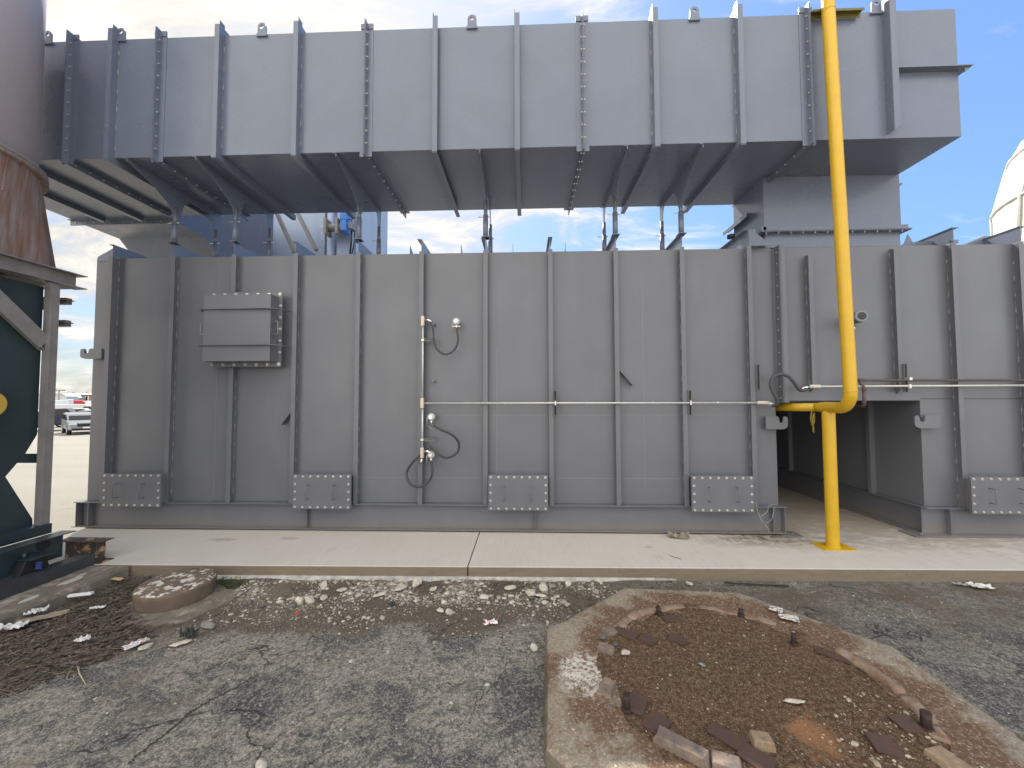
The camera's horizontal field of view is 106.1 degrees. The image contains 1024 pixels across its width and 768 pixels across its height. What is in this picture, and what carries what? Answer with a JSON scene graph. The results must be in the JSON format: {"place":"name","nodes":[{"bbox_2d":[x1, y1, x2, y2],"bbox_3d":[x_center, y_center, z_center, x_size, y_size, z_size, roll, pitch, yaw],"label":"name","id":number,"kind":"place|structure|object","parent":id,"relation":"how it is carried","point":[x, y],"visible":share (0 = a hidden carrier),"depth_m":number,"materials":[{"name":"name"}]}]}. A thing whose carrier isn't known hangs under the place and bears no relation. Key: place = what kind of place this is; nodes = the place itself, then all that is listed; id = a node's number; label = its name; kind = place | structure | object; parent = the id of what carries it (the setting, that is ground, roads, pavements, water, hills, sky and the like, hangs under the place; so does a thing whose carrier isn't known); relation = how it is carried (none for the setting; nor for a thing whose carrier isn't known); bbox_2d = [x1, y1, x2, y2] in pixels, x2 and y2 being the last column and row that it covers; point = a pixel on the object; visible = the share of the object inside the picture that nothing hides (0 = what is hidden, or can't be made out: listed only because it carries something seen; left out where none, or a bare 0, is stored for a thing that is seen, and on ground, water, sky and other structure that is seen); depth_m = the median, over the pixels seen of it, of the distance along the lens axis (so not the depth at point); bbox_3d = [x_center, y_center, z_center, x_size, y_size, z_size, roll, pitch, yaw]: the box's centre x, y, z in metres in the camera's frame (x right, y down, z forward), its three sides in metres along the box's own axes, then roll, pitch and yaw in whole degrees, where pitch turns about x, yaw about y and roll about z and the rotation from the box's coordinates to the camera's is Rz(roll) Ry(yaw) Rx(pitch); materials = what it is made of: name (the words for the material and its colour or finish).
{"place":"outdoors","nodes":[
{"label":"outdoors","id":0,"kind":"place"},
{"bbox_2d":[0,252,87,524],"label":"support tower","id":1,"kind":"structure","parent":0,"point":[52,281],"depth_m":5.67,"materials":[{"name":"metal"}]},
{"bbox_2d":[0,146,55,275],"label":"hopper transition","id":2,"kind":"object","parent":1,"relation":"on","point":[24,225],"visible":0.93,"depth_m":5.65,"materials":[{"name":"metal"}]},
{"bbox_2d":[0,0,48,180],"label":"exhaust stack","id":3,"kind":"object","parent":2,"relation":"on","point":[22,36],"visible":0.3,"depth_m":5.65,"materials":[{"name":"paint"}]},
{"bbox_2d":[0,565,128,632],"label":"concrete curb","id":4,"kind":"structure","parent":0,"point":[52,594],"depth_m":4.95,"materials":[{"name":"concrete"}]},
{"bbox_2d":[0,530,94,599],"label":"skid base","id":5,"kind":"object","parent":4,"relation":"on","point":[9,554],"visible":0.99,"depth_m":5.18,"materials":[{"name":"teal paint"}]},
{"bbox_2d":[0,276,51,546],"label":"fan housing","id":6,"kind":"object","parent":5,"relation":"on","point":[20,355],"visible":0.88,"depth_m":5.46,"materials":[{"name":"teal paint"}]},
{"bbox_2d":[0,394,6,413],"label":"round cover","id":7,"kind":"object","parent":6,"relation":"attached to","point":[3,403],"visible":1,"depth_m":5.12,"materials":[{"name":"metal"}]},
{"bbox_2d":[11,551,55,576],"bbox_3d":[-6.394,2.364,5.131,0.240,0.263,0.336,0,-2,2],"label":"vibration mount","id":8,"kind":"object","parent":5,"relation":"attached to","point":[30,563],"visible":1,"depth_m":5.09,"materials":[{"name":"black metal"}]},
{"bbox_2d":[57,576,82,585],"bbox_3d":[-5.956,2.657,5.200,0.125,0.005,0.298,0,-2,2],"label":"paint flake","id":9,"kind":"object","parent":4,"relation":"on","point":[71,580],"visible":1,"depth_m":5.20,"materials":[{"name":"grey"}]},
{"bbox_2d":[70,392,91,400],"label":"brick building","id":10,"kind":"structure","parent":0,"point":[87,395],"depth_m":135.22,"materials":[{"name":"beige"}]},
{"bbox_2d":[117,578,751,672],"bbox_3d":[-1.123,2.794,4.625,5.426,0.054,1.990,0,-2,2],"label":"gravel","id":11,"kind":"structure","parent":0,"point":[461,593],"depth_m":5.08,"materials":[{"name":"gravel"}]},
{"bbox_2d":[295,596,304,604],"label":"rock","id":12,"kind":"object","parent":11,"relation":"on","point":[299,600],"visible":0.97,"depth_m":4.92,"materials":[{"name":"stone"}]},
{"bbox_2d":[539,582,547,592],"bbox_3d":[0.427,2.783,5.287,0.126,0.065,0.211,4,8,-1],"label":"rock","id":13,"kind":"object","parent":11,"relation":"on","point":[543,587],"visible":1,"depth_m":5.24,"materials":[{"name":"stone"}]},
{"bbox_2d":[0,408,1023,767],"bbox_3d":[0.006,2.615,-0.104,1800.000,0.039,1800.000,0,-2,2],"label":"ground","id":14,"kind":"structure","parent":0,"point":[292,720],"depth_m":3.67,"materials":[{"name":"asphalt"}]},
{"bbox_2d":[38,399,73,411],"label":"semi truck","id":15,"kind":"object","parent":14,"relation":"on","point":[69,401],"visible":0.07,"depth_m":64.01,"materials":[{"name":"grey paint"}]},
{"bbox_2d":[37,408,75,427],"bbox_3d":[-40.003,3.113,34.096,5.880,1.916,2.000,2,-3,-38],"label":"pickup truck","id":16,"kind":"object","parent":14,"relation":"on","point":[58,416],"visible":0.04,"depth_m":33.41,"materials":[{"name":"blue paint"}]},
{"bbox_2d":[38,396,78,407],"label":"box trailer","id":17,"kind":"object","parent":14,"relation":"on","point":[68,397],"visible":0.02,"depth_m":94.01,"materials":[{"name":"grey"}]},
{"bbox_2d":[39,393,85,400],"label":"metal shed","id":18,"kind":"structure","parent":14,"relation":"on","point":[82,397],"depth_m":132.78,"materials":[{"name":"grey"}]},
{"bbox_2d":[55,404,90,409],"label":"parked van","id":19,"kind":"object","parent":14,"relation":"on","point":[60,406],"visible":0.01,"depth_m":56.91,"materials":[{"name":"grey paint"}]},
{"bbox_2d":[61,412,90,434],"bbox_3d":[-34.458,3.098,30.851,4.680,1.660,1.880,-2,-3,36],"label":"parked suv","id":20,"kind":"object","parent":14,"relation":"on","point":[74,421],"visible":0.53,"depth_m":29.82,"materials":[{"name":"grey paint"}]},
{"bbox_2d":[0,575,156,699],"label":"leaf litter","id":21,"kind":"object","parent":14,"relation":"on","point":[86,662],"visible":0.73,"depth_m":4.07,"materials":[{"name":"plant"}]},
{"bbox_2d":[0,619,29,630],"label":"paper scrap","id":22,"kind":"object","parent":21,"relation":"on","point":[17,625],"visible":1,"depth_m":4.26,"materials":[{"name":"grey paper"}]},
{"bbox_2d":[23,605,48,614],"bbox_3d":[-5.658,2.685,4.578,0.182,0.063,0.084,1,-3,-33],"label":"paper scrap","id":23,"kind":"object","parent":21,"relation":"on","point":[35,610],"visible":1,"depth_m":4.56,"materials":[{"name":"grey"}]},
{"bbox_2d":[14,609,69,623],"bbox_3d":[-5.460,2.705,4.469,0.420,0.014,0.141,2,-3,-36],"label":"cardboard","id":24,"kind":"object","parent":21,"relation":"on","point":[49,615],"visible":0.92,"depth_m":4.48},
{"bbox_2d":[67,591,93,597],"bbox_3d":[-5.541,2.703,4.943,0.280,0.049,0.045,0,-2,-6],"label":"plastic strip","id":25,"kind":"object","parent":21,"relation":"on","point":[80,594],"visible":1,"depth_m":4.93,"materials":[{"name":"white"}]},
{"bbox_2d":[74,634,91,641],"bbox_3d":[-4.489,2.659,4.022,0.121,0.044,0.054,1,-2,-23],"label":"paper scrap","id":26,"kind":"object","parent":21,"relation":"on","point":[86,637],"visible":1,"depth_m":4.01,"materials":[{"name":"grey"}]},
{"bbox_2d":[121,637,149,649],"bbox_3d":[-3.960,2.722,4.051,0.103,0.039,0.202,-2,-3,32],"label":"wrapper","id":27,"kind":"object","parent":21,"relation":"on","point":[132,644],"visible":1,"depth_m":4.04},
{"bbox_2d":[0,573,675,700],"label":"twigs","id":28,"kind":"object","parent":21,"relation":"on","point":[141,580],"visible":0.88,"depth_m":4.34,"materials":[{"name":"wood"}]},
{"bbox_2d":[138,642,153,650],"bbox_3d":[-3.854,2.758,4.044,0.098,0.046,0.146,-5,-12,15],"label":"rock","id":29,"kind":"object","parent":14,"relation":"on","point":[145,646],"visible":1,"depth_m":4.02,"materials":[{"name":"stone"}]},
{"bbox_2d":[120,583,237,626],"bbox_3d":[-4.278,2.826,4.955,1.278,0.048,1.027,0,-2,2],"label":"concrete collar","id":30,"kind":"object","parent":14,"relation":"on","point":[215,599],"visible":0.51,"depth_m":4.72,"materials":[{"name":"concrete"}]},
{"bbox_2d":[131,568,217,613],"bbox_3d":[-4.433,2.718,5.086,0.851,0.255,0.850,0,-2,2],"label":"concrete stub","id":31,"kind":"object","parent":30,"relation":"on","point":[171,591],"visible":0.94,"depth_m":4.90,"materials":[{"name":"concrete"}]},
{"bbox_2d":[169,639,191,646],"bbox_3d":[-3.531,2.756,4.097,0.211,0.030,0.096,-2,-13,-26],"label":"rock","id":32,"kind":"object","parent":14,"relation":"on","point":[180,642],"visible":1,"depth_m":4.08,"materials":[{"name":"stone"}]},
{"bbox_2d":[179,624,198,637],"bbox_3d":[-3.545,2.709,4.228,0.133,0.115,0.112,0,-2,-8],"label":"rubber scrap","id":33,"kind":"object","parent":14,"relation":"on","point":[191,631],"visible":1,"depth_m":4.22,"materials":[{"name":"grey"}]},
{"bbox_2d":[127,677,254,763],"bbox_3d":[-2.646,2.753,3.219,0.144,0.018,0.940,-1,-2,19],"label":"ground crack","id":34,"kind":"object","parent":14,"relation":"on","point":[180,721],"visible":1,"depth_m":3.17,"materials":[{"name":"grey"}]},
{"bbox_2d":[200,620,215,628],"bbox_3d":[-3.502,2.764,4.436,0.214,0.051,0.108,8,-12,11],"label":"rock","id":35,"kind":"object","parent":14,"relation":"on","point":[206,624],"visible":1,"depth_m":4.40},
{"bbox_2d":[216,577,253,590],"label":"weeds","id":36,"kind":"object","parent":14,"relation":"on","point":[231,583],"visible":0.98,"depth_m":5.45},
{"bbox_2d":[255,758,267,767],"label":"rock","id":37,"kind":"object","parent":14,"relation":"on","point":[261,762],"visible":1,"depth_m":2.73,"materials":[{"name":"stone"}]},
{"bbox_2d":[305,596,314,603],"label":"rock","id":38,"kind":"object","parent":14,"relation":"on","point":[309,599],"visible":1,"depth_m":4.93,"materials":[{"name":"stone"}]},
{"bbox_2d":[273,212,387,255],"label":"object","id":39,"kind":"object","parent":14,"relation":"on","point":[305,230],"visible":0.2,"depth_m":13.49,"materials":[{"name":"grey metal"}]},
{"bbox_2d":[323,212,355,253],"bbox_3d":[-5.677,-5.136,12.722,0.997,1.717,0.400,0,-2,2],"label":"valve actuator","id":40,"kind":"object","parent":39,"relation":"attached to","point":[341,226],"visible":0.91,"depth_m":12.61,"materials":[{"name":"blue metal"}]},
{"bbox_2d":[412,576,421,587],"bbox_3d":[-1.343,2.796,5.445,0.134,0.067,0.196,-8,7,-8],"label":"rock","id":41,"kind":"object","parent":14,"relation":"on","point":[417,581],"visible":1,"depth_m":5.41,"materials":[{"name":"stone"}]},
{"bbox_2d":[217,575,675,581],"bbox_3d":[-1.414,2.828,5.572,7.562,0.050,0.098,0,-2,1],"label":"cement spill","id":42,"kind":"object","parent":14,"relation":"on","point":[435,578],"visible":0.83,"depth_m":5.58,"materials":[{"name":"concrete"}]},
{"bbox_2d":[483,618,497,624],"bbox_3d":[-0.248,2.751,4.468,0.163,0.054,0.072,0,-2,-8],"label":"wrapper","id":43,"kind":"object","parent":14,"relation":"on","point":[493,621],"visible":1,"depth_m":4.45,"materials":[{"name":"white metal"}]},
{"bbox_2d":[724,582,789,586],"bbox_3d":[3.414,2.798,5.370,0.840,0.020,0.025,0,-2,7],"label":"steel rod","id":44,"kind":"object","parent":14,"relation":"on","point":[757,584],"visible":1,"depth_m":5.36,"materials":[{"name":"brown metal"}]},
{"bbox_2d":[544,588,1023,767],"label":"octagonal foundation","id":45,"kind":"object","parent":14,"relation":"on","point":[978,729],"visible":0.95,"depth_m":3.27,"materials":[{"name":"grey concrete"}]},
{"bbox_2d":[597,642,614,655],"bbox_3d":[0.924,2.614,3.797,0.167,0.070,0.094,-1,-3,27],"label":"grout chunk","id":46,"kind":"object","parent":45,"relation":"on","point":[606,648],"visible":1,"depth_m":3.77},
{"bbox_2d":[598,677,615,697],"bbox_3d":[0.814,2.588,3.283,0.118,0.091,0.134,-2,-3,37],"label":"grout chunk","id":47,"kind":"object","parent":45,"relation":"on","point":[607,687],"visible":1,"depth_m":3.25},
{"bbox_2d":[601,626,617,635],"bbox_3d":[1.045,2.642,4.109,0.148,0.036,0.127,1,-2,-18],"label":"grout chunk","id":48,"kind":"object","parent":45,"relation":"on","point":[609,631],"visible":1,"depth_m":4.09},
{"bbox_2d":[621,692,630,714],"bbox_3d":[0.915,2.557,3.075,0.084,0.150,0.073,0,-2,2],"label":"anchor bolt","id":49,"kind":"object","parent":45,"relation":"on","point":[625,709],"visible":0.99,"depth_m":3.05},
{"bbox_2d":[615,626,638,640],"bbox_3d":[1.199,2.633,4.070,0.242,0.020,0.131,-2,-3,40],"label":"steel plate","id":50,"kind":"object","parent":45,"relation":"on","point":[628,634],"visible":1,"depth_m":4.05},
{"bbox_2d":[629,691,648,716],"bbox_3d":[1.010,2.596,3.129,0.152,0.020,0.202,-2,-3,32],"label":"steel plate","id":51,"kind":"object","parent":45,"relation":"on","point":[638,703],"visible":0.85,"depth_m":3.12,"materials":[{"name":"metal"}]},
{"bbox_2d":[638,632,658,645],"bbox_3d":[1.406,2.631,3.963,0.152,0.020,0.152,2,-3,-43],"label":"steel plate","id":52,"kind":"object","parent":45,"relation":"on","point":[648,639],"visible":1,"depth_m":3.95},
{"bbox_2d":[641,709,671,733],"bbox_3d":[1.107,2.594,2.946,0.202,0.020,0.152,2,-3,-40],"label":"steel plate","id":53,"kind":"object","parent":45,"relation":"on","point":[653,720],"visible":0.89,"depth_m":2.95,"materials":[{"name":"metal"}]},
{"bbox_2d":[655,605,662,615],"bbox_3d":[1.706,2.631,4.456,0.089,0.117,0.073,0,-2,2],"label":"anchor bolt","id":54,"kind":"object","parent":45,"relation":"on","point":[659,612],"visible":0.98,"depth_m":4.44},
{"bbox_2d":[661,614,682,621],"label":"steel plate","id":55,"kind":"object","parent":45,"relation":"on","point":[672,618],"visible":1,"depth_m":4.34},
{"bbox_2d":[668,632,685,642],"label":"steel plate","id":56,"kind":"object","parent":45,"relation":"on","point":[673,637],"visible":1,"depth_m":3.98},
{"bbox_2d":[653,725,710,767],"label":"grout chunk","id":57,"kind":"object","parent":45,"relation":"on","point":[683,747],"visible":0.91,"depth_m":2.69,"materials":[{"name":"concrete"}]},
{"bbox_2d":[710,749,741,767],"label":"grout chunk","id":58,"kind":"object","parent":45,"relation":"on","point":[720,759],"visible":0.99,"depth_m":2.60,"materials":[{"name":"concrete"}]},
{"bbox_2d":[706,721,747,751],"bbox_3d":[1.573,2.585,2.821,0.131,0.020,0.242,2,-3,-43],"label":"steel plate","id":59,"kind":"object","parent":45,"relation":"on","point":[734,741],"visible":1,"depth_m":2.81,"materials":[{"name":"metal"}]},
{"bbox_2d":[737,608,744,617],"bbox_3d":[2.625,2.631,4.410,0.084,0.100,0.073,0,-2,2],"label":"anchor bolt","id":60,"kind":"object","parent":45,"relation":"on","point":[740,614],"visible":0.95,"depth_m":4.39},
{"bbox_2d":[736,743,777,767],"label":"steel plate","id":61,"kind":"object","parent":45,"relation":"on","point":[751,755],"visible":1,"depth_m":2.64,"materials":[{"name":"metal"}]},
{"bbox_2d":[748,730,775,752],"bbox_3d":[1.799,2.570,2.769,0.146,0.077,0.111,-1,-2,12],"label":"grout chunk","id":62,"kind":"object","parent":45,"relation":"on","point":[762,741],"visible":0.94,"depth_m":2.73,"materials":[{"name":"concrete"}]},
{"bbox_2d":[609,607,936,767],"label":"gravel","id":63,"kind":"structure","parent":45,"relation":"on","point":[856,744],"depth_m":2.93,"materials":[{"name":"gravel"}]},
{"bbox_2d":[769,605,782,612],"bbox_3d":[3.082,2.627,4.493,0.131,0.020,0.101,-2,-3,37],"label":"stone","id":64,"kind":"object","parent":45,"relation":"on","point":[777,609],"visible":1,"depth_m":4.49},
{"bbox_2d":[777,613,799,622],"bbox_3d":[3.100,2.615,4.312,0.192,0.020,0.101,2,-1,20],"label":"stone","id":65,"kind":"object","parent":45,"relation":"on","point":[790,617],"visible":1,"depth_m":4.30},
{"bbox_2d":[790,632,797,646],"bbox_3d":[2.854,2.595,3.897,0.078,0.130,0.068,0,-2,2],"label":"anchor bolt","id":66,"kind":"object","parent":45,"relation":"on","point":[793,642],"visible":1,"depth_m":3.88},
{"bbox_2d":[783,698,804,703],"bbox_3d":[2.300,2.582,3.138,0.161,0.024,0.055,-12,-16,21],"label":"rock","id":67,"kind":"object","parent":45,"relation":"on","point":[794,701],"visible":1,"depth_m":3.12,"materials":[{"name":"stone"}]},
{"bbox_2d":[816,647,850,664],"bbox_3d":[3.098,2.618,3.712,0.263,0.020,0.091,-2,-3,40],"label":"steel plate","id":68,"kind":"object","parent":45,"relation":"on","point":[836,656],"visible":1,"depth_m":3.70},
{"bbox_2d":[863,730,906,759],"bbox_3d":[2.655,2.574,2.745,0.172,0.020,0.162,5,5,14],"label":"steel plate","id":69,"kind":"object","parent":45,"relation":"on","point":[884,744],"visible":1,"depth_m":2.74,"materials":[{"name":"metal"}]},
{"bbox_2d":[887,713,925,733],"bbox_3d":[2.989,2.575,2.916,0.152,0.020,0.141,0,6,-3],"label":"steel plate","id":70,"kind":"object","parent":45,"relation":"on","point":[905,723],"visible":1,"depth_m":2.91,"materials":[{"name":"metal"}]},
{"bbox_2d":[917,708,935,732],"bbox_3d":[3.116,2.545,2.895,0.102,0.150,0.088,0,-2,2],"label":"anchor bolt","id":71,"kind":"object","parent":45,"relation":"on","point":[925,723],"visible":0.87,"depth_m":2.88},
{"bbox_2d":[923,745,972,767],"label":"grout chunk","id":72,"kind":"object","parent":45,"relation":"on","point":[941,756],"visible":1,"depth_m":2.63,"materials":[{"name":"concrete"}]},
{"bbox_2d":[965,581,994,588],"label":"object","id":73,"kind":"object","parent":14,"relation":"on","point":[980,585],"visible":1,"depth_m":5.30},
{"bbox_2d":[989,140,1023,240],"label":"domed tank","id":74,"kind":"object","parent":14,"relation":"on","point":[1007,212],"visible":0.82,"depth_m":15.64,"materials":[{"name":"white"}]},
{"bbox_2d":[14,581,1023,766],"bbox_3d":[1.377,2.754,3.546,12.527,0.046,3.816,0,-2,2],"label":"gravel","id":75,"kind":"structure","parent":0,"point":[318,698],"depth_m":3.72,"materials":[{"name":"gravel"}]},
{"bbox_2d":[39,0,1023,393],"label":"sky","id":76,"kind":"structure","parent":0,"point":[957,185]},
{"bbox_2d":[48,486,1023,582],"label":"slab pavement","id":77,"kind":"structure","parent":0,"point":[885,552],"depth_m":6.06,"materials":[{"name":"concrete"}]},
{"bbox_2d":[60,537,113,563],"bbox_3d":[-6.479,2.524,5.837,0.720,0.321,0.200,0,-2,2],"label":"rusty channel","id":78,"kind":"object","parent":77,"relation":"on","point":[74,546],"visible":0.8,"depth_m":5.88,"materials":[{"name":"metal"}]},
{"bbox_2d":[71,230,802,536],"bbox_3d":[-1.576,-0.020,8.819,13.490,5.610,3.900,0,-2,2],"label":"enclosure module","id":79,"kind":"object","parent":77,"relation":"on","point":[242,388],"visible":0.98,"depth_m":7.29,"materials":[{"name":"grey paint"}]},
{"bbox_2d":[124,158,220,256],"bbox_3d":[-6.620,-3.292,7.620,0.220,1.111,2.050,0,-2,2],"label":"duct support","id":80,"kind":"object","parent":79,"relation":"on","point":[176,200],"visible":0.89,"depth_m":7.51,"materials":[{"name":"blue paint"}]},
{"bbox_2d":[192,156,273,255],"bbox_3d":[-5.402,-3.297,7.577,0.220,1.111,2.050,0,-2,2],"label":"duct support","id":81,"kind":"object","parent":79,"relation":"on","point":[237,198],"visible":0.93,"depth_m":7.47,"materials":[{"name":"blue paint"}]},
{"bbox_2d":[198,292,291,366],"bbox_3d":[-5.052,-1.042,7.262,1.719,1.437,0.465,0,-2,2],"label":"access door","id":82,"kind":"structure","parent":79,"relation":"in","point":[241,329],"depth_m":7.11,"materials":[{"name":"grey paint"}]},
{"bbox_2d":[333,153,382,253],"bbox_3d":[-2.965,-3.306,7.492,0.220,1.111,2.050,0,-2,2],"label":"duct support","id":83,"kind":"object","parent":79,"relation":"on","point":[361,195],"visible":0.91,"depth_m":7.38,"materials":[{"name":"blue paint"}]},
{"bbox_2d":[428,413,435,428],"bbox_3d":[-1.497,0.690,7.181,0.152,0.293,0.240,0,-2,2],"label":"temperature sensor","id":84,"kind":"object","parent":79,"relation":"attached to","point":[431,417],"visible":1,"depth_m":7.09,"materials":[{"name":"metal"}]},
{"bbox_2d":[452,318,460,328],"bbox_3d":[-1.036,-1.103,7.226,0.157,0.250,0.260,0,-2,2],"label":"temperature sensor","id":85,"kind":"object","parent":79,"relation":"attached to","point":[456,322],"visible":1,"depth_m":7.13,"materials":[{"name":"metal"}]},
{"bbox_2d":[476,149,493,252],"bbox_3d":[-0.529,-3.316,7.406,0.220,1.111,2.050,0,-2,2],"label":"duct support","id":86,"kind":"object","parent":79,"relation":"on","point":[485,217],"visible":0.91,"depth_m":7.28,"materials":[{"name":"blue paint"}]},
{"bbox_2d":[419,316,773,463],"bbox_3d":[1.505,0.089,7.029,6.449,2.746,0.124,0,-2,2],"label":"conduit run","id":87,"kind":"object","parent":79,"relation":"attached to","point":[555,402],"visible":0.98,"depth_m":7.05,"materials":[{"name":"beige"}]},
{"bbox_2d":[406,455,433,487],"bbox_3d":[-1.685,1.583,7.010,0.512,0.599,0.130,0,-2,-4],"label":"flexible cable","id":88,"kind":"object","parent":87,"relation":"hanging from","point":[408,468],"visible":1,"depth_m":7.00,"materials":[{"name":"grey plastic"}]},
{"bbox_2d":[429,322,458,354],"bbox_3d":[-1.254,-0.838,7.097,0.550,0.628,0.097,0,-2,-3],"label":"flexible cable","id":89,"kind":"object","parent":87,"relation":"hanging from","point":[440,352],"visible":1,"depth_m":7.09,"materials":[{"name":"grey plastic"}]},
{"bbox_2d":[429,425,459,458],"bbox_3d":[-1.237,1.048,7.012,0.580,0.617,0.122,0,-2,2],"label":"flexible cable","id":90,"kind":"object","parent":87,"relation":"hanging from","point":[452,435],"visible":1,"depth_m":7.00,"materials":[{"name":"grey plastic"}]},
{"bbox_2d":[769,372,806,406],"bbox_3d":[4.896,0.107,6.833,0.678,0.617,0.204,0,-2,2],"label":"flexible cable","id":91,"kind":"object","parent":87,"relation":"on","point":[791,379],"visible":1,"depth_m":6.78,"materials":[{"name":"grey plastic"}]},
{"bbox_2d":[598,145,627,250],"bbox_3d":[1.908,-3.325,7.320,0.220,1.111,2.050,0,-2,2],"label":"duct support","id":92,"kind":"object","parent":79,"relation":"on","point":[612,189],"visible":0.88,"depth_m":7.20,"materials":[{"name":"blue paint"}]},
{"bbox_2d":[655,143,703,249],"bbox_3d":[3.126,-3.330,7.277,0.220,1.111,2.050,0,-2,2],"label":"duct support","id":93,"kind":"object","parent":79,"relation":"on","point":[678,186],"visible":0.91,"depth_m":7.16,"materials":[{"name":"blue paint"}]},
{"bbox_2d":[756,504,776,533],"bbox_3d":[4.504,2.346,6.798,0.388,0.501,0.202,1,-3,-36],"label":"loose wire","id":94,"kind":"object","parent":79,"relation":"hanging from","point":[764,514],"visible":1,"depth_m":6.76,"materials":[{"name":"grey"}]},
{"bbox_2d":[668,531,688,538],"bbox_3d":[2.914,2.624,6.733,0.341,0.124,0.172,-1,-2,16],"label":"cardboard","id":95,"kind":"object","parent":77,"relation":"on","point":[682,535],"visible":1,"depth_m":6.68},
{"bbox_2d":[810,411,856,550],"bbox_3d":[5.252,1.541,6.342,0.500,2.254,0.320,0,-2,2],"label":"pipe post","id":96,"kind":"object","parent":77,"relation":"on","point":[831,500],"visible":0.9,"depth_m":6.27,"materials":[{"name":"metal"}]},
{"bbox_2d":[775,0,864,412],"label":"gas pipe","id":97,"kind":"object","parent":96,"relation":"on","point":[828,13],"visible":0.95,"depth_m":5.91,"materials":[{"name":"metal"}]},
{"bbox_2d":[810,411,814,432],"bbox_3d":[5.098,0.646,6.524,0.086,0.365,0.024,0,-2,2],"label":"rope","id":98,"kind":"object","parent":97,"relation":"hanging from","point":[812,419],"visible":1,"depth_m":6.52,"materials":[{"name":"yellow"}]},
{"bbox_2d":[771,226,1023,537],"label":"enclosure module","id":99,"kind":"object","parent":77,"relation":"on","point":[928,462],"visible":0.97,"depth_m":7.05,"materials":[{"name":"grey paint"}]},
{"bbox_2d":[39,0,973,257],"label":"overhead duct","id":100,"kind":"object","parent":99,"relation":"on","point":[539,116],"visible":0.98,"depth_m":6.54,"materials":[{"name":"metal"}]},
{"bbox_2d":[853,310,868,330],"bbox_3d":[6.117,-1.116,6.894,0.237,0.344,0.418,0,-2,2],"label":"sight port","id":101,"kind":"object","parent":99,"relation":"attached to","point":[860,316],"visible":0.71,"depth_m":6.71,"materials":[{"name":"grey paint"}]},
{"bbox_2d":[801,364,1023,391],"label":"conduit run","id":102,"kind":"object","parent":99,"relation":"attached to","point":[905,385],"visible":0.94,"depth_m":6.81,"materials":[{"name":"silver"}]},
{"bbox_2d":[855,378,1023,407],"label":"conduit","id":103,"kind":"object","parent":99,"relation":"attached to","point":[863,402],"visible":0.98,"depth_m":6.77,"materials":[{"name":"metal"}]},
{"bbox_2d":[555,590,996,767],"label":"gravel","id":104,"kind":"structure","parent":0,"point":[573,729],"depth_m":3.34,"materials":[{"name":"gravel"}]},
{"bbox_2d":[830,583,853,587],"bbox_3d":[4.605,2.809,5.371,0.260,0.007,0.100,-1,-2,10],"label":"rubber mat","id":105,"kind":"object","parent":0,"point":[841,585],"visible":1,"depth_m":5.36,"materials":[{"name":"grey"}]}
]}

